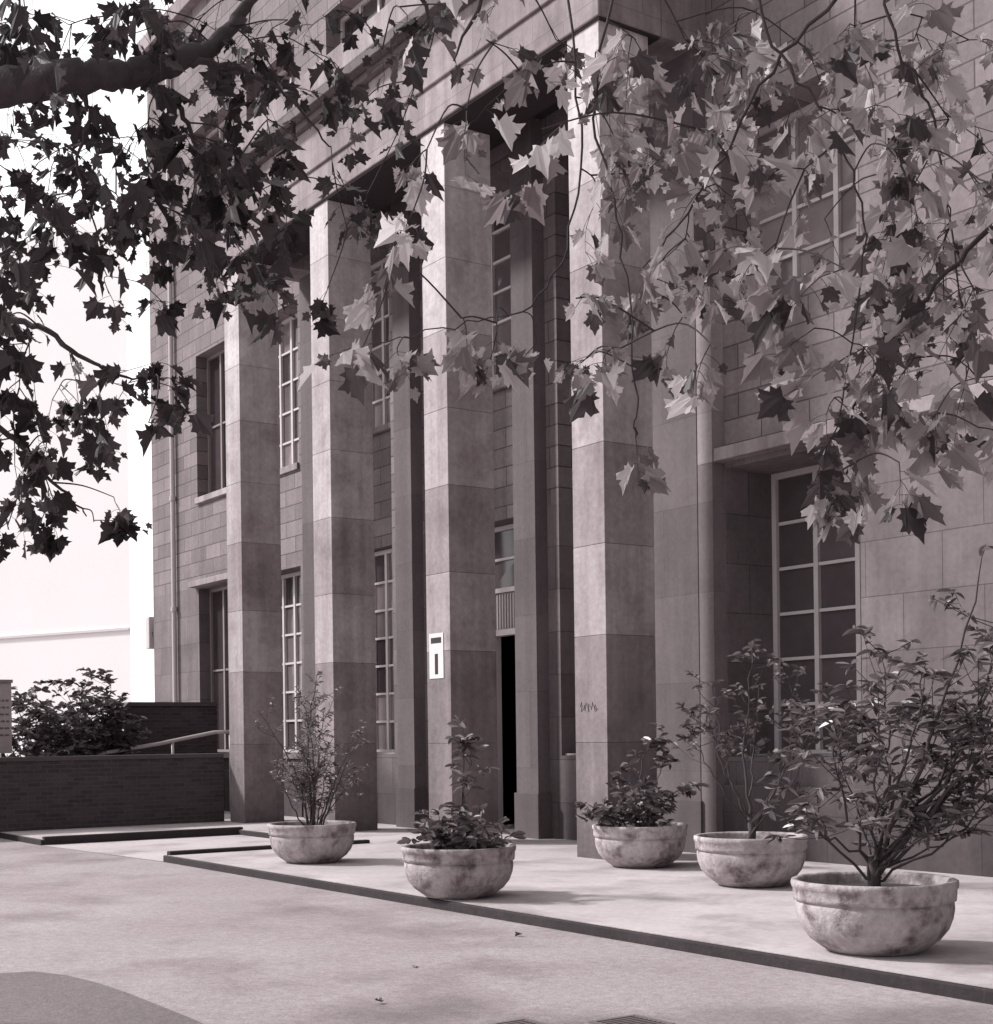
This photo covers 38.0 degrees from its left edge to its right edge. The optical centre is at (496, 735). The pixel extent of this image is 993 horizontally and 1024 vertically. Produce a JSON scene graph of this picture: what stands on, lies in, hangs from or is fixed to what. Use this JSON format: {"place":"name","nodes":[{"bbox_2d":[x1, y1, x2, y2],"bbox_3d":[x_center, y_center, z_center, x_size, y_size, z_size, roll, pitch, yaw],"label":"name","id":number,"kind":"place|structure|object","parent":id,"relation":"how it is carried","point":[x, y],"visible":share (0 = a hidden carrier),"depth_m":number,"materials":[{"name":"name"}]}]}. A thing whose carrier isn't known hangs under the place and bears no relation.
{"place":"outdoors","nodes":[
{"label":"outdoors","id":0,"kind":"place"},
{"bbox_2d":[0,217,130,756],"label":"pale tower block","id":1,"kind":"structure","parent":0,"point":[65,615],"depth_m":84.58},
{"bbox_2d":[0,0,174,701],"label":"sky","id":2,"kind":"structure","parent":0,"point":[124,109],"materials":[{"name":"white"}]},
{"bbox_2d":[43,835,270,860],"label":"entrance path","id":3,"kind":"structure","parent":0,"point":[154,849],"depth_m":21.81,"materials":[{"name":"concrete"}]},
{"bbox_2d":[0,838,992,1023],"bbox_3d":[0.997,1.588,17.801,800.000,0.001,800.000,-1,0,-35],"label":"ground","id":4,"kind":"structure","parent":0,"point":[204,946],"depth_m":10.23,"materials":[{"name":"grey concrete"}]},
{"bbox_2d":[0,679,12,756],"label":"notice board","id":5,"kind":"object","parent":4,"relation":"on","point":[5,720],"visible":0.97,"depth_m":25.03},
{"bbox_2d":[0,971,202,1023],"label":"tarmac patch","id":6,"kind":"object","parent":4,"relation":"on","point":[32,997],"visible":1,"depth_m":8.72,"materials":[{"name":"grey asphalt"}]},
{"bbox_2d":[0,753,223,831],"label":"brick wall","id":7,"kind":"structure","parent":4,"relation":"on","point":[55,792],"depth_m":25.21,"materials":[{"name":"black brick"}]},
{"bbox_2d":[93,702,217,754],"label":"brick wall","id":8,"kind":"structure","parent":4,"relation":"on","point":[167,720],"depth_m":30.08,"materials":[{"name":"black brick"}]},
{"bbox_2d":[96,730,229,789],"bbox_3d":[-6.725,0.790,28.883,3.115,1.788,0.080,-1,0,-35],"label":"handrail","id":9,"kind":"object","parent":4,"relation":"on","point":[172,741],"visible":0.45,"depth_m":29.01,"materials":[{"name":"grey metal"}]},
{"bbox_2d":[0,0,457,562],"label":"plane tree","id":10,"kind":"object","parent":4,"relation":"on","point":[34,74],"visible":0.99,"depth_m":8.01,"materials":[{"name":"black plant"}]},
{"bbox_2d":[0,827,992,1004],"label":"kerb","id":11,"kind":"structure","parent":4,"relation":"on","point":[924,985],"depth_m":11.95,"materials":[{"name":"concrete"}]},
{"bbox_2d":[488,1018,546,1023],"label":"drain grating","id":12,"kind":"object","parent":4,"relation":"on","point":[523,1021],"visible":1,"depth_m":8.01,"materials":[{"name":"metal"}]},
{"bbox_2d":[588,1014,675,1023],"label":"drain grating","id":13,"kind":"object","parent":4,"relation":"on","point":[633,1019],"visible":1,"depth_m":8.01,"materials":[{"name":"metal"}]},
{"bbox_2d":[297,0,992,547],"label":"plane tree","id":14,"kind":"object","parent":4,"relation":"on","point":[913,324],"visible":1,"depth_m":6.28,"materials":[{"name":"grey plant"}]},
{"bbox_2d":[0,811,992,988],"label":"terrace paving","id":15,"kind":"structure","parent":0,"point":[683,896],"depth_m":13.39,"materials":[{"name":"concrete"}]},
{"bbox_2d":[0,680,109,756],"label":"garden bush","id":16,"kind":"object","parent":15,"relation":"on","point":[46,736],"visible":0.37,"depth_m":26.61,"materials":[{"name":"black plant"}]},
{"bbox_2d":[27,667,151,755],"bbox_3d":[-8.034,0.190,28.571,2.203,3.151,2.468,-1,0,-35],"label":"garden bush","id":17,"kind":"object","parent":15,"relation":"on","point":[113,736],"visible":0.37,"depth_m":28.21,"materials":[{"name":"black plant"}]},
{"bbox_2d":[267,820,355,863],"bbox_3d":[-2.250,1.300,17.574,1.081,0.473,1.081,-1,0,-35],"label":"bowl planter","id":18,"kind":"object","parent":15,"relation":"on","point":[298,842],"visible":0.98,"depth_m":17.17,"materials":[{"name":"stone"}]},
{"bbox_2d":[254,671,369,825],"bbox_3d":[-2.238,0.194,17.732,1.369,1.990,1.833,-1,0,-2],"label":"potted shrub","id":19,"kind":"object","parent":18,"relation":"in","point":[314,774],"visible":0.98,"depth_m":17.45,"materials":[{"name":"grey plant"}]},
{"bbox_2d":[401,842,515,899],"bbox_3d":[-0.348,1.273,13.606,1.092,0.478,1.092,-1,0,-35],"label":"bowl planter","id":20,"kind":"object","parent":15,"relation":"on","point":[460,874],"visible":0.91,"depth_m":13.19,"materials":[{"name":"concrete"}]},
{"bbox_2d":[397,715,525,849],"bbox_3d":[-0.309,0.498,13.512,1.160,1.387,1.163,-1,0,4],"label":"potted shrub","id":21,"kind":"object","parent":20,"relation":"in","point":[455,833],"visible":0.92,"depth_m":13.45,"materials":[{"name":"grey plant"}]},
{"bbox_2d":[592,821,687,867],"bbox_3d":[1.643,1.249,16.449,1.092,0.478,1.092,-1,0,-35],"label":"bowl planter","id":22,"kind":"object","parent":15,"relation":"on","point":[660,846],"visible":0.94,"depth_m":16.04,"materials":[{"name":"stone"}]},
{"bbox_2d":[575,722,709,826],"bbox_3d":[1.572,0.528,16.441,1.471,1.361,1.200,-1,0,-35],"label":"potted shrub","id":23,"kind":"object","parent":22,"relation":"in","point":[634,809],"visible":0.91,"depth_m":16.29,"materials":[{"name":"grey plant"}]},
{"bbox_2d":[693,831,808,887],"bbox_3d":[2.522,1.230,14.281,1.125,0.492,1.125,-1,0,-35],"label":"bowl planter","id":24,"kind":"object","parent":15,"relation":"on","point":[738,859],"visible":0.98,"depth_m":13.86,"materials":[{"name":"concrete"}]},
{"bbox_2d":[671,638,838,838],"bbox_3d":[2.590,0.064,14.294,1.726,2.089,1.147,-1,0,-3],"label":"potted shrub","id":25,"kind":"object","parent":24,"relation":"in","point":[750,826],"visible":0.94,"depth_m":14.24,"materials":[{"name":"grey plant"}]},
{"bbox_2d":[791,871,959,956],"bbox_3d":[2.605,1.229,9.933,1.125,0.492,1.125,-1,0,-35],"label":"bowl planter","id":26,"kind":"object","parent":15,"relation":"on","point":[896,913],"visible":0.97,"depth_m":9.53,"materials":[{"name":"concrete"}]},
{"bbox_2d":[751,544,992,886],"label":"potted shrub","id":27,"kind":"object","parent":26,"relation":"in","point":[925,826],"visible":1,"depth_m":9.79,"materials":[{"name":"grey plant"}]},
{"bbox_2d":[137,0,992,876],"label":"stone building","id":28,"kind":"structure","parent":0,"point":[551,582],"depth_m":20.32,"materials":[{"name":"stone"}]},
{"bbox_2d":[146,617,153,648],"bbox_3d":[-8.102,-2.424,33.986,0.240,0.750,0.320,-1,0,-35],"label":"wall lamp","id":29,"kind":"object","parent":28,"relation":"attached to","point":[149,632],"visible":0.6,"depth_m":33.91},
{"bbox_2d":[194,348,225,504],"bbox_3d":[-5.861,-6.702,30.818,0.420,3.250,2.154,-1,0,-35],"label":"window","id":30,"kind":"structure","parent":28,"relation":"in","point":[216,362],"depth_m":31.43,"materials":[{"name":"glass"}]},
{"bbox_2d":[191,120,233,235],"bbox_3d":[-5.908,-12.077,30.832,0.470,2.300,2.154,-1,0,-35],"label":"window","id":31,"kind":"structure","parent":28,"relation":"in","point":[212,135],"depth_m":31.37,"materials":[{"name":"grey glass"}]},
{"bbox_2d":[209,586,228,757],"bbox_3d":[-5.795,-1.378,30.818,0.420,3.700,2.154,-1,0,-35],"label":"window","id":32,"kind":"structure","parent":28,"relation":"in","point":[218,597],"depth_m":31.44,"materials":[{"name":"glass"}]},
{"bbox_2d":[260,70,294,102],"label":"window","id":33,"kind":"structure","parent":28,"relation":"in","point":[283,73],"depth_m":28.71,"materials":[{"name":"grey glass"}]},
{"bbox_2d":[278,313,298,475],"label":"window","id":34,"kind":"structure","parent":28,"relation":"in","point":[288,349],"depth_m":28.88,"materials":[{"name":"grey glass"}]},
{"bbox_2d":[281,571,302,758],"bbox_3d":[-4.160,-1.398,28.605,0.540,3.700,2.154,-1,0,-35],"label":"window","id":35,"kind":"structure","parent":28,"relation":"in","point":[290,583],"depth_m":28.92,"materials":[{"name":"grey glass"}]},
{"bbox_2d":[340,0,384,42],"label":"window","id":36,"kind":"structure","parent":28,"relation":"in","point":[369,8],"depth_m":26.08,"materials":[{"name":"grey glass"}]},
{"bbox_2d":[371,259,390,427],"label":"window","id":37,"kind":"structure","parent":28,"relation":"in","point":[380,331],"depth_m":26.07,"materials":[{"name":"grey glass"}]},
{"bbox_2d":[374,548,394,753],"bbox_3d":[-2.119,-1.459,25.822,0.540,3.770,2.154,-1,0,-35],"label":"window","id":38,"kind":"structure","parent":28,"relation":"in","point":[383,595],"depth_m":26.08,"materials":[{"name":"grey glass"}]},
{"bbox_2d":[429,633,443,678],"bbox_3d":[-0.852,-1.129,20.419,0.011,0.640,0.370,-1,0,-35],"label":"column sign","id":39,"kind":"object","parent":28,"relation":"attached to","point":[436,655],"visible":1,"depth_m":20.41,"materials":[{"name":"metal"}]},
{"bbox_2d":[491,189,510,381],"bbox_3d":[-0.047,-7.060,23.108,0.094,3.060,2.474,-1,0,-35],"label":"window","id":40,"kind":"structure","parent":28,"relation":"in","point":[500,235],"depth_m":22.95,"materials":[{"name":"grey glass"}]},
{"bbox_2d":[494,523,513,593],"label":"window","id":41,"kind":"structure","parent":28,"relation":"in","point":[504,535],"depth_m":23.19,"materials":[{"name":"grey glass"}]},
{"bbox_2d":[565,753,575,755],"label":"window","id":42,"kind":"structure","parent":28,"relation":"in","point":[566,754],"depth_m":20.76,"materials":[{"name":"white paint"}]},
{"bbox_2d":[751,94,856,294],"bbox_3d":[3.695,-6.422,17.302,0.540,2.450,2.154,-1,0,-35],"label":"window","id":43,"kind":"structure","parent":28,"relation":"in","point":[841,221],"depth_m":17.53,"materials":[{"name":"grey glass"}]},
{"bbox_2d":[750,464,862,756],"bbox_3d":[4.003,-1.500,17.472,0.540,3.700,2.154,-1,0,-35],"label":"window","id":44,"kind":"structure","parent":28,"relation":"in","point":[817,590],"depth_m":17.98,"materials":[{"name":"black glass"}]}
]}

